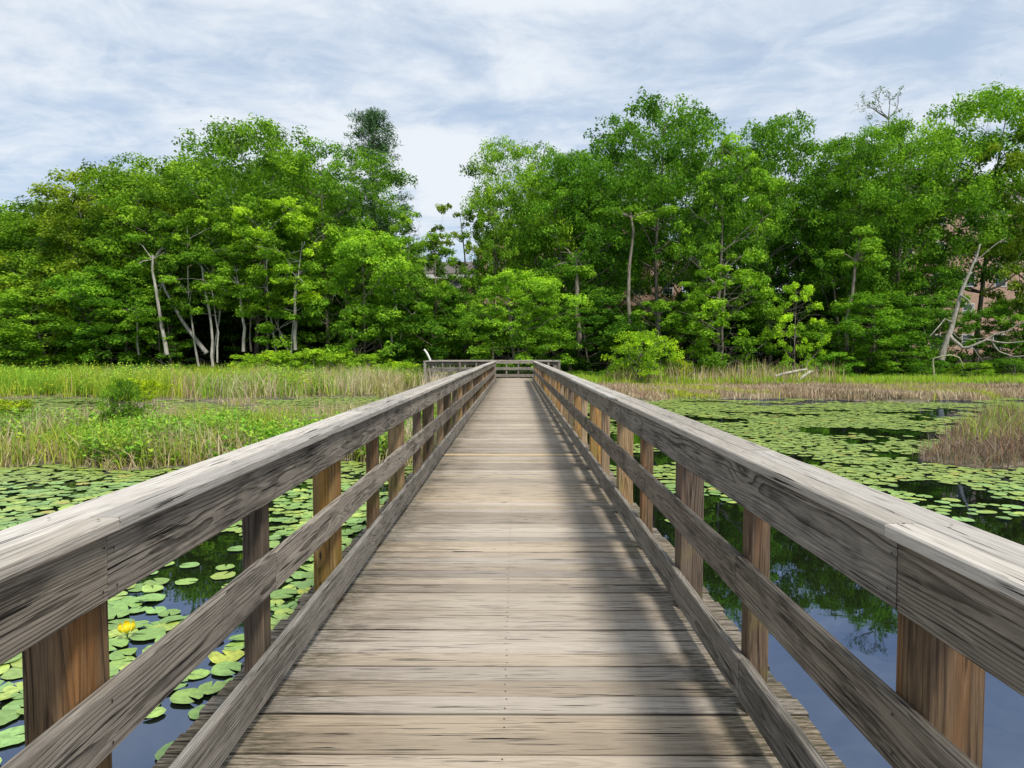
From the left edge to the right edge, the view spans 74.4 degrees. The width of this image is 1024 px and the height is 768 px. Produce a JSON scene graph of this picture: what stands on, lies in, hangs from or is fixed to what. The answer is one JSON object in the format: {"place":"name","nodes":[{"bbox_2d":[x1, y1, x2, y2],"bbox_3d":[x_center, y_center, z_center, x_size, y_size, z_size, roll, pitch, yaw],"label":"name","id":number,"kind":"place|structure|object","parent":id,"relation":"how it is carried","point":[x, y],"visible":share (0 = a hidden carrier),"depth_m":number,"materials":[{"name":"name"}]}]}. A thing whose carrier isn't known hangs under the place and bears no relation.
{"place":"outdoors","nodes":[
{"label":"outdoors","id":0,"kind":"place"},
{"bbox_2d":[0,397,1023,767],"bbox_3d":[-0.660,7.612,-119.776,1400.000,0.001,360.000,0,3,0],"label":"water","id":1,"kind":"structure","parent":0,"point":[856,619],"depth_m":6.47,"materials":[{"name":"blue liquid"}]},
{"bbox_2d":[0,725,24,747],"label":"lily pad","id":2,"kind":"object","parent":1,"relation":"on","point":[7,737],"visible":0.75,"depth_m":3.77,"materials":[{"name":"green plant"}]},
{"bbox_2d":[129,627,166,639],"bbox_3d":[-2.769,1.902,5.134,0.261,0.004,0.245,0,2,-2],"label":"lily pad","id":3,"kind":"object","parent":1,"relation":"on","point":[149,633],"visible":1,"depth_m":5.14,"materials":[{"name":"green plant"}]},
{"bbox_2d":[170,688,203,703],"bbox_3d":[-2.026,1.941,4.197,0.213,0.002,0.185,2,3,33],"label":"lily pad","id":4,"kind":"object","parent":1,"relation":"on","point":[180,696],"visible":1,"depth_m":4.19,"materials":[{"name":"green plant"}]},
{"bbox_2d":[208,649,243,663],"bbox_3d":[-2.016,1.915,4.770,0.235,0.026,0.236,3,3,41],"label":"lily pad","id":5,"kind":"object","parent":1,"relation":"on","point":[216,657],"visible":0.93,"depth_m":4.76,"materials":[{"name":"yellow plant"}]},
{"bbox_2d":[211,661,241,675],"bbox_3d":[-1.932,1.927,4.571,0.227,0.002,0.201,2,3,31],"label":"lily pad","id":6,"kind":"object","parent":1,"relation":"on","point":[221,669],"visible":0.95,"depth_m":4.57,"materials":[{"name":"green plant"}]},
{"bbox_2d":[0,396,1023,762],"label":"lily pads","id":7,"kind":"object","parent":1,"relation":"on","point":[668,480],"visible":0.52,"depth_m":12.56,"materials":[{"name":"green plant"}]},
{"bbox_2d":[573,379,1023,401],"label":"sedge","id":8,"kind":"object","parent":1,"relation":"on","point":[870,390],"visible":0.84,"depth_m":32.94,"materials":[{"name":"beige plant"}]},
{"bbox_2d":[905,394,1023,469],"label":"sedge","id":9,"kind":"object","parent":1,"relation":"on","point":[1006,422],"visible":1,"depth_m":14.41,"materials":[{"name":"beige plant"}]},
{"bbox_2d":[0,303,1023,470],"bbox_3d":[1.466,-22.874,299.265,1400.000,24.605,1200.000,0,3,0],"label":"ground","id":10,"kind":"structure","parent":0,"point":[910,400],"depth_m":30.61,"materials":[{"name":"green plant"}]},
{"bbox_2d":[0,398,50,418],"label":"shrub","id":11,"kind":"object","parent":10,"relation":"on","point":[6,405],"visible":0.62,"depth_m":16.69,"materials":[{"name":"green plant"}]},
{"bbox_2d":[0,199,85,364],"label":"deciduous tree","id":12,"kind":"object","parent":10,"relation":"on","point":[3,206],"visible":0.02,"depth_m":55.40,"materials":[{"name":"green plant"}]},
{"bbox_2d":[0,285,132,369],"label":"deciduous tree","id":13,"kind":"object","parent":10,"relation":"on","point":[8,297],"visible":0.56,"depth_m":47.78,"materials":[{"name":"green plant"}]},
{"bbox_2d":[0,195,142,364],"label":"deciduous tree","id":14,"kind":"object","parent":10,"relation":"on","point":[14,237],"visible":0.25,"depth_m":52.46,"materials":[{"name":"green plant"}]},
{"bbox_2d":[0,158,212,363],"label":"deciduous tree","id":15,"kind":"object","parent":10,"relation":"on","point":[61,194],"visible":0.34,"depth_m":51.12,"materials":[{"name":"green plant"}]},
{"bbox_2d":[41,263,183,368],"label":"deciduous tree","id":16,"kind":"object","parent":10,"relation":"on","point":[86,288],"visible":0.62,"depth_m":47.88,"materials":[{"name":"green plant"}]},
{"bbox_2d":[94,376,151,425],"bbox_3d":[-9.379,0.676,16.291,1.061,1.745,1.248,2,3,38],"label":"shrub","id":17,"kind":"object","parent":10,"relation":"on","point":[129,384],"visible":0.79,"depth_m":16.13,"materials":[{"name":"green plant"}]},
{"bbox_2d":[97,283,155,354],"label":"slender tree","id":18,"kind":"object","parent":10,"relation":"on","point":[126,324],"visible":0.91,"depth_m":47.43,"materials":[{"name":"green plant"}]},
{"bbox_2d":[97,378,172,412],"bbox_3d":[-12.921,0.568,23.562,2.278,1.618,2.462,0,3,11],"label":"shrub","id":19,"kind":"object","parent":10,"relation":"on","point":[151,384],"visible":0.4,"depth_m":23.58,"materials":[{"name":"green plant"}]},
{"bbox_2d":[120,231,188,354],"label":"slender tree","id":20,"kind":"object","parent":10,"relation":"on","point":[166,243],"visible":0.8,"depth_m":47.45,"materials":[{"name":"grey plant"}]},
{"bbox_2d":[68,151,244,366],"bbox_3d":[-27.179,-9.197,53.403,12.488,17.582,15.117,-1,3,-21],"label":"deciduous tree","id":21,"kind":"object","parent":10,"relation":"on","point":[155,186],"visible":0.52,"depth_m":49.90,"materials":[{"name":"green plant"}]},
{"bbox_2d":[118,305,195,368],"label":"deciduous tree","id":22,"kind":"object","parent":10,"relation":"on","point":[144,333],"visible":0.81,"depth_m":48.41,"materials":[{"name":"green plant"}]},
{"bbox_2d":[139,258,208,354],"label":"leaning tree","id":23,"kind":"object","parent":10,"relation":"on","point":[160,285],"visible":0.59,"depth_m":48.63,"materials":[{"name":"green plant"}]},
{"bbox_2d":[158,251,228,362],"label":"slender tree","id":24,"kind":"object","parent":10,"relation":"on","point":[193,257],"visible":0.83,"depth_m":46.83,"materials":[{"name":"green plant"}]},
{"bbox_2d":[164,237,236,366],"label":"slender tree","id":25,"kind":"object","parent":10,"relation":"on","point":[203,250],"visible":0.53,"depth_m":47.38,"materials":[{"name":"green plant"}]},
{"bbox_2d":[152,208,250,365],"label":"deciduous tree","id":26,"kind":"object","parent":10,"relation":"on","point":[182,237],"visible":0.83,"depth_m":47.81,"materials":[{"name":"green plant"}]},
{"bbox_2d":[149,293,264,364],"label":"woodland tree","id":27,"kind":"object","parent":10,"relation":"on","point":[197,321],"visible":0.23,"depth_m":59.98,"materials":[{"name":"green plant"}]},
{"bbox_2d":[0,395,451,470],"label":"marsh plants","id":28,"kind":"object","parent":10,"relation":"on","point":[153,437],"visible":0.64,"depth_m":13.51,"materials":[{"name":"green plant"}]},
{"bbox_2d":[1,389,451,420],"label":"sedge","id":29,"kind":"object","parent":10,"relation":"on","point":[235,398],"visible":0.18,"depth_m":29.16,"materials":[{"name":"green plant"}]},
{"bbox_2d":[201,258,272,351],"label":"slender tree","id":30,"kind":"object","parent":10,"relation":"on","point":[226,280],"visible":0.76,"depth_m":47.33,"materials":[{"name":"green plant"}]},
{"bbox_2d":[200,266,274,351],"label":"slender tree","id":31,"kind":"object","parent":10,"relation":"on","point":[253,291],"visible":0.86,"depth_m":46.78,"materials":[{"name":"green plant"}]},
{"bbox_2d":[0,360,475,398],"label":"reeds","id":32,"kind":"object","parent":10,"relation":"on","point":[247,381],"visible":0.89,"depth_m":33.46,"materials":[{"name":"green plant"}]},
{"bbox_2d":[213,224,288,350],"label":"slender tree","id":33,"kind":"object","parent":10,"relation":"on","point":[229,271],"visible":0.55,"depth_m":46.88,"materials":[{"name":"green plant"}]},
{"bbox_2d":[159,112,350,361],"bbox_3d":[-20.286,-10.897,54.882,14.705,20.914,18.136,-1,3,-24],"label":"deciduous tree","id":34,"kind":"object","parent":10,"relation":"on","point":[209,173],"visible":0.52,"depth_m":50.24,"materials":[{"name":"green plant"}]},
{"bbox_2d":[191,284,318,360],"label":"woodland tree","id":35,"kind":"object","parent":10,"relation":"on","point":[230,350],"visible":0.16,"depth_m":59.60,"materials":[{"name":"green plant"}]},
{"bbox_2d":[236,350,321,370],"bbox_3d":[-16.022,-1.031,46.412,5.149,2.741,4.763,1,3,19],"label":"shrub","id":36,"kind":"object","parent":10,"relation":"on","point":[274,356],"visible":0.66,"depth_m":45.20,"materials":[{"name":"green plant"}]},
{"bbox_2d":[229,196,343,364],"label":"deciduous tree","id":37,"kind":"object","parent":10,"relation":"on","point":[292,217],"visible":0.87,"depth_m":46.92,"materials":[{"name":"green plant"}]},
{"bbox_2d":[253,305,326,351],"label":"slender tree","id":38,"kind":"object","parent":10,"relation":"on","point":[266,327],"visible":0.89,"depth_m":46.80,"materials":[{"name":"green plant"}]},
{"bbox_2d":[258,248,325,349],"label":"slender tree","id":39,"kind":"object","parent":10,"relation":"on","point":[311,268],"visible":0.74,"depth_m":47.29,"materials":[{"name":"green plant"}]},
{"bbox_2d":[273,348,340,371],"bbox_3d":[-14.046,-1.049,46.059,4.201,2.859,5.131,0,3,10],"label":"shrub","id":40,"kind":"object","parent":10,"relation":"on","point":[307,354],"visible":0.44,"depth_m":45.20,"materials":[{"name":"green plant"}]},
{"bbox_2d":[260,284,374,363],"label":"woodland tree","id":41,"kind":"object","parent":10,"relation":"on","point":[288,329],"visible":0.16,"depth_m":59.26,"materials":[{"name":"green plant"}]},
{"bbox_2d":[250,173,387,348],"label":"woodland tree","id":42,"kind":"object","parent":10,"relation":"on","point":[344,213],"visible":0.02,"depth_m":65.31,"materials":[{"name":"green plant"}]},
{"bbox_2d":[229,134,417,367],"bbox_3d":[-15.264,-10.228,56.074,15.060,19.254,12.946,0,3,-4],"label":"deciduous tree","id":43,"kind":"object","parent":10,"relation":"on","point":[329,182],"visible":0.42,"depth_m":54.31,"materials":[{"name":"green plant"}]},
{"bbox_2d":[309,351,365,370],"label":"shrub","id":44,"kind":"object","parent":10,"relation":"on","point":[330,358],"visible":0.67,"depth_m":45.38,"materials":[{"name":"green plant"}]},
{"bbox_2d":[287,224,431,366],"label":"deciduous tree","id":45,"kind":"object","parent":10,"relation":"on","point":[350,249],"visible":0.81,"depth_m":47.20,"materials":[{"name":"green plant"}]},
{"bbox_2d":[308,107,425,360],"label":"pine tree","id":46,"kind":"object","parent":10,"relation":"on","point":[372,123],"visible":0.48,"depth_m":60.66,"materials":[{"name":"green plant"}]},
{"bbox_2d":[311,295,424,364],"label":"woodland tree","id":47,"kind":"object","parent":10,"relation":"on","point":[322,327],"visible":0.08,"depth_m":57.87,"materials":[{"name":"green plant"}]},
{"bbox_2d":[365,274,420,352],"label":"slender tree","id":48,"kind":"object","parent":10,"relation":"on","point":[397,299],"visible":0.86,"depth_m":46.75,"materials":[{"name":"green plant"}]},
{"bbox_2d":[345,212,459,357],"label":"deciduous tree","id":49,"kind":"object","parent":10,"relation":"on","point":[408,229],"visible":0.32,"depth_m":51.29,"materials":[{"name":"green plant"}]},
{"bbox_2d":[384,299,432,350],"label":"slender tree","id":50,"kind":"object","parent":10,"relation":"on","point":[421,308],"visible":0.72,"depth_m":47.41,"materials":[{"name":"green plant"}]},
{"bbox_2d":[391,232,478,358],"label":"deciduous tree","id":51,"kind":"object","parent":10,"relation":"on","point":[430,245],"visible":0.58,"depth_m":49.14,"materials":[{"name":"green plant"}]},
{"bbox_2d":[377,283,502,368],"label":"deciduous tree","id":52,"kind":"object","parent":10,"relation":"on","point":[436,350],"visible":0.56,"depth_m":48.42,"materials":[{"name":"green plant"}]},
{"bbox_2d":[416,262,478,348],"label":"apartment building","id":53,"kind":"structure","parent":10,"relation":"on","point":[449,269],"depth_m":81.60,"materials":[{"name":"grey brick"}]},
{"bbox_2d":[423,197,514,365],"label":"deciduous tree","id":54,"kind":"object","parent":10,"relation":"on","point":[442,208],"visible":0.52,"depth_m":52.47,"materials":[{"name":"green plant"}]},
{"bbox_2d":[458,183,518,359],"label":"deciduous tree","id":55,"kind":"object","parent":10,"relation":"on","point":[506,230],"visible":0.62,"depth_m":50.98,"materials":[{"name":"green plant"}]},
{"bbox_2d":[423,360,560,382],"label":"viewing platform","id":56,"kind":"structure","parent":10,"relation":"on","point":[554,363],"depth_m":40.55,"materials":[{"name":"grey wood"}]},
{"bbox_2d":[0,361,1023,767],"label":"boardwalk","id":57,"kind":"structure","parent":10,"relation":"on","point":[510,577],"depth_m":2.91,"materials":[{"name":"grey wood"}]},
{"bbox_2d":[2,360,1023,377],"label":"undergrowth","id":58,"kind":"object","parent":10,"relation":"on","point":[604,368],"visible":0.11,"depth_m":54.29,"materials":[{"name":"green plant"}]},
{"bbox_2d":[454,134,580,373],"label":"deciduous tree","id":59,"kind":"object","parent":10,"relation":"on","point":[488,171],"visible":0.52,"depth_m":52.36,"materials":[{"name":"green plant"}]},
{"bbox_2d":[447,267,596,377],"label":"deciduous tree","id":60,"kind":"object","parent":10,"relation":"on","point":[550,291],"visible":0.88,"depth_m":45.37,"materials":[{"name":"green plant"}]},
{"bbox_2d":[481,179,608,306],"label":"woodland tree","id":61,"kind":"object","parent":10,"relation":"on","point":[540,229],"visible":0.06,"depth_m":65.08,"materials":[{"name":"green plant"}]},
{"bbox_2d":[495,294,606,359],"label":"woodland tree","id":62,"kind":"object","parent":10,"relation":"on","point":[583,353],"visible":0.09,"depth_m":61.38,"materials":[{"name":"green plant"}]},
{"bbox_2d":[533,239,596,349],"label":"slender tree","id":63,"kind":"object","parent":10,"relation":"on","point":[586,269],"visible":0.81,"depth_m":50.29,"materials":[{"name":"green plant"}]},
{"bbox_2d":[497,145,645,371],"bbox_3d":[4.871,-9.578,54.059,12.346,18.272,10.198,-2,3,-32],"label":"deciduous tree","id":64,"kind":"object","parent":10,"relation":"on","point":[572,160],"visible":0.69,"depth_m":51.73,"materials":[{"name":"green plant"}]},
{"bbox_2d":[475,217,681,353],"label":"apartment building","id":65,"kind":"structure","parent":10,"relation":"on","point":[671,289],"depth_m":79.51,"materials":[{"name":"beige brick"}]},
{"bbox_2d":[533,283,647,371],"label":"deciduous tree","id":66,"kind":"object","parent":10,"relation":"on","point":[596,322],"visible":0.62,"depth_m":50.99,"materials":[{"name":"green plant"}]},
{"bbox_2d":[563,144,671,308],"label":"woodland tree","id":67,"kind":"object","parent":10,"relation":"on","point":[646,271],"visible":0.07,"depth_m":70.63,"materials":[{"name":"green plant"}]},
{"bbox_2d":[590,204,675,343],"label":"slender tree","id":68,"kind":"object","parent":10,"relation":"on","point":[637,214],"visible":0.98,"depth_m":50.19,"materials":[{"name":"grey plant"}]},
{"bbox_2d":[600,328,684,382],"bbox_3d":[8.112,-1.352,41.920,5.240,4.230,4.458,0,3,8],"label":"shrub","id":69,"kind":"object","parent":10,"relation":"on","point":[657,346],"visible":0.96,"depth_m":41.27,"materials":[{"name":"green plant"}]},
{"bbox_2d":[585,299,711,363],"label":"woodland tree","id":70,"kind":"object","parent":10,"relation":"on","point":[638,307],"visible":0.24,"depth_m":58.16,"materials":[{"name":"green plant"}]},
{"bbox_2d":[598,299,712,372],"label":"deciduous tree","id":71,"kind":"object","parent":10,"relation":"on","point":[661,304],"visible":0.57,"depth_m":48.66,"materials":[{"name":"green plant"}]},
{"bbox_2d":[560,86,766,363],"bbox_3d":[11.881,-11.978,54.874,17.142,22.902,13.899,1,3,12],"label":"deciduous tree","id":72,"kind":"object","parent":10,"relation":"on","point":[696,166],"visible":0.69,"depth_m":53.02,"materials":[{"name":"green plant"}]},
{"bbox_2d":[607,147,747,358],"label":"woodland tree","id":73,"kind":"object","parent":10,"relation":"on","point":[666,293],"visible":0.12,"depth_m":65.48,"materials":[{"name":"green plant"}]},
{"bbox_2d":[658,264,783,373],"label":"deciduous tree","id":74,"kind":"object","parent":10,"relation":"on","point":[744,343],"visible":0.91,"depth_m":46.78,"materials":[{"name":"green plant"}]},
{"bbox_2d":[662,131,787,358],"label":"deciduous tree","id":75,"kind":"object","parent":10,"relation":"on","point":[688,250],"visible":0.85,"depth_m":49.55,"materials":[{"name":"green plant"}]},
{"bbox_2d":[606,355,844,384],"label":"dry stems","id":76,"kind":"object","parent":10,"relation":"on","point":[702,376],"visible":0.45,"depth_m":41.40,"materials":[{"name":"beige plant"}]},
{"bbox_2d":[664,284,790,363],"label":"woodland tree","id":77,"kind":"object","parent":10,"relation":"on","point":[750,328],"visible":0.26,"depth_m":58.70,"materials":[{"name":"green plant"}]},
{"bbox_2d":[677,160,825,349],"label":"woodland tree","id":78,"kind":"object","parent":10,"relation":"on","point":[774,256],"visible":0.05,"depth_m":65.75,"materials":[{"name":"green plant"}]},
{"bbox_2d":[712,292,843,365],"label":"woodland tree","id":79,"kind":"object","parent":10,"relation":"on","point":[787,341],"visible":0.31,"depth_m":58.19,"materials":[{"name":"green plant"}]},
{"bbox_2d":[705,109,861,366],"bbox_3d":[22.627,-11.841,57.708,13.101,22.156,10.823,0,3,-1],"label":"deciduous tree","id":80,"kind":"object","parent":10,"relation":"on","point":[770,138],"visible":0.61,"depth_m":55.26,"materials":[{"name":"green plant"}]},
{"bbox_2d":[568,370,1023,384],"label":"grass","id":81,"kind":"structure","parent":10,"relation":"on","point":[953,378],"depth_m":41.19,"materials":[{"name":"green plant"}]},
{"bbox_2d":[761,281,830,374],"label":"deciduous tree","id":82,"kind":"object","parent":10,"relation":"on","point":[790,331],"visible":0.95,"depth_m":45.38,"materials":[{"name":"green plant"}]},
{"bbox_2d":[746,180,875,353],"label":"woodland tree","id":83,"kind":"object","parent":10,"relation":"on","point":[779,260],"visible":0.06,"depth_m":62.60,"materials":[{"name":"green plant"}]},
{"bbox_2d":[773,268,889,360],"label":"woodland tree","id":84,"kind":"object","parent":10,"relation":"on","point":[829,306],"visible":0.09,"depth_m":60.10,"materials":[{"name":"green plant"}]},
{"bbox_2d":[803,351,865,376],"bbox_3d":[22.737,-1.055,47.934,4.685,2.538,3.836,-1,3,-26],"label":"shrub","id":85,"kind":"object","parent":10,"relation":"on","point":[832,356],"visible":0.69,"depth_m":47.01,"materials":[{"name":"green plant"}]},
{"bbox_2d":[824,224,890,349],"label":"slender tree","id":86,"kind":"object","parent":10,"relation":"on","point":[868,246],"visible":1,"depth_m":49.88,"materials":[{"name":"green plant"}]},
{"bbox_2d":[781,123,942,366],"bbox_3d":[27.987,-10.452,55.393,11.066,19.892,12.874,0,3,8],"label":"deciduous tree","id":87,"kind":"object","parent":10,"relation":"on","point":[866,193],"visible":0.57,"depth_m":52.83,"materials":[{"name":"green plant"}]},
{"bbox_2d":[828,348,900,375],"bbox_3d":[25.577,-1.186,49.206,5.149,2.845,4.763,1,3,16],"label":"shrub","id":88,"kind":"object","parent":10,"relation":"on","point":[870,363],"visible":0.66,"depth_m":48.05,"materials":[{"name":"green plant"}]},
{"bbox_2d":[798,289,943,373],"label":"deciduous tree","id":89,"kind":"object","parent":10,"relation":"on","point":[860,311],"visible":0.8,"depth_m":48.50,"materials":[{"name":"green plant"}]},
{"bbox_2d":[812,172,945,348],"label":"woodland tree","id":90,"kind":"object","parent":10,"relation":"on","point":[918,292],"visible":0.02,"depth_m":67.19,"materials":[{"name":"green plant"}]},
{"bbox_2d":[850,86,911,361],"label":"bare tree","id":91,"kind":"object","parent":10,"relation":"on","point":[883,114],"visible":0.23,"depth_m":59.09,"materials":[{"name":"grey plant"}]},
{"bbox_2d":[854,350,923,377],"bbox_3d":[27.088,-1.108,47.911,4.018,2.681,4.908,-1,3,-24],"label":"shrub","id":92,"kind":"object","parent":10,"relation":"on","point":[890,370],"visible":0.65,"depth_m":47.20,"materials":[{"name":"green plant"}]},
{"bbox_2d":[799,113,1018,359],"bbox_3d":[31.107,-10.803,53.913,15.403,20.729,12.489,1,3,20],"label":"deciduous tree","id":93,"kind":"object","parent":10,"relation":"on","point":[931,163],"visible":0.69,"depth_m":51.57,"materials":[{"name":"green plant"}]},
{"bbox_2d":[872,262,988,373],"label":"deciduous tree","id":94,"kind":"object","parent":10,"relation":"on","point":[940,270],"visible":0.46,"depth_m":50.83,"materials":[{"name":"green plant"}]},
{"bbox_2d":[895,287,965,347],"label":"slender tree","id":95,"kind":"object","parent":10,"relation":"on","point":[945,292],"visible":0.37,"depth_m":50.02,"materials":[{"name":"green plant"}]},
{"bbox_2d":[904,359,960,376],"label":"shrub","id":96,"kind":"object","parent":10,"relation":"on","point":[922,367],"visible":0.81,"depth_m":46.41,"materials":[{"name":"green plant"}]},
{"bbox_2d":[850,182,1023,354],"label":"apartment building","id":97,"kind":"structure","parent":10,"relation":"on","point":[974,299],"depth_m":75.36,"materials":[{"name":"beige brick"}]},
{"bbox_2d":[878,81,1023,369],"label":"deciduous tree","id":98,"kind":"object","parent":10,"relation":"on","point":[993,104],"visible":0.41,"depth_m":52.98,"materials":[{"name":"green plant"}]},
{"bbox_2d":[944,362,996,377],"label":"shrub","id":99,"kind":"object","parent":10,"relation":"on","point":[986,371],"visible":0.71,"depth_m":46.26,"materials":[{"name":"green plant"}]},
{"bbox_2d":[930,238,1023,360],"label":"dead tree","id":100,"kind":"object","parent":10,"relation":"on","point":[945,343],"visible":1,"depth_m":46.12,"materials":[{"name":"grey wood"}]},
{"bbox_2d":[957,117,1023,372],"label":"deciduous tree","id":101,"kind":"object","parent":10,"relation":"on","point":[1016,158],"visible":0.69,"depth_m":50.00,"materials":[{"name":"green plant"}]},
{"bbox_2d":[961,357,1023,375],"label":"shrub","id":102,"kind":"object","parent":10,"relation":"on","point":[1002,363],"visible":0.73,"depth_m":47.79,"materials":[{"name":"green plant"}]},
{"bbox_2d":[966,298,1023,373],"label":"deciduous tree","id":103,"kind":"object","parent":10,"relation":"on","point":[997,313],"visible":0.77,"depth_m":50.36,"materials":[{"name":"green plant"}]},
{"bbox_2d":[0,0,1023,295],"label":"sky","id":104,"kind":"structure","parent":0,"point":[91,80],"materials":[{"name":"white"}]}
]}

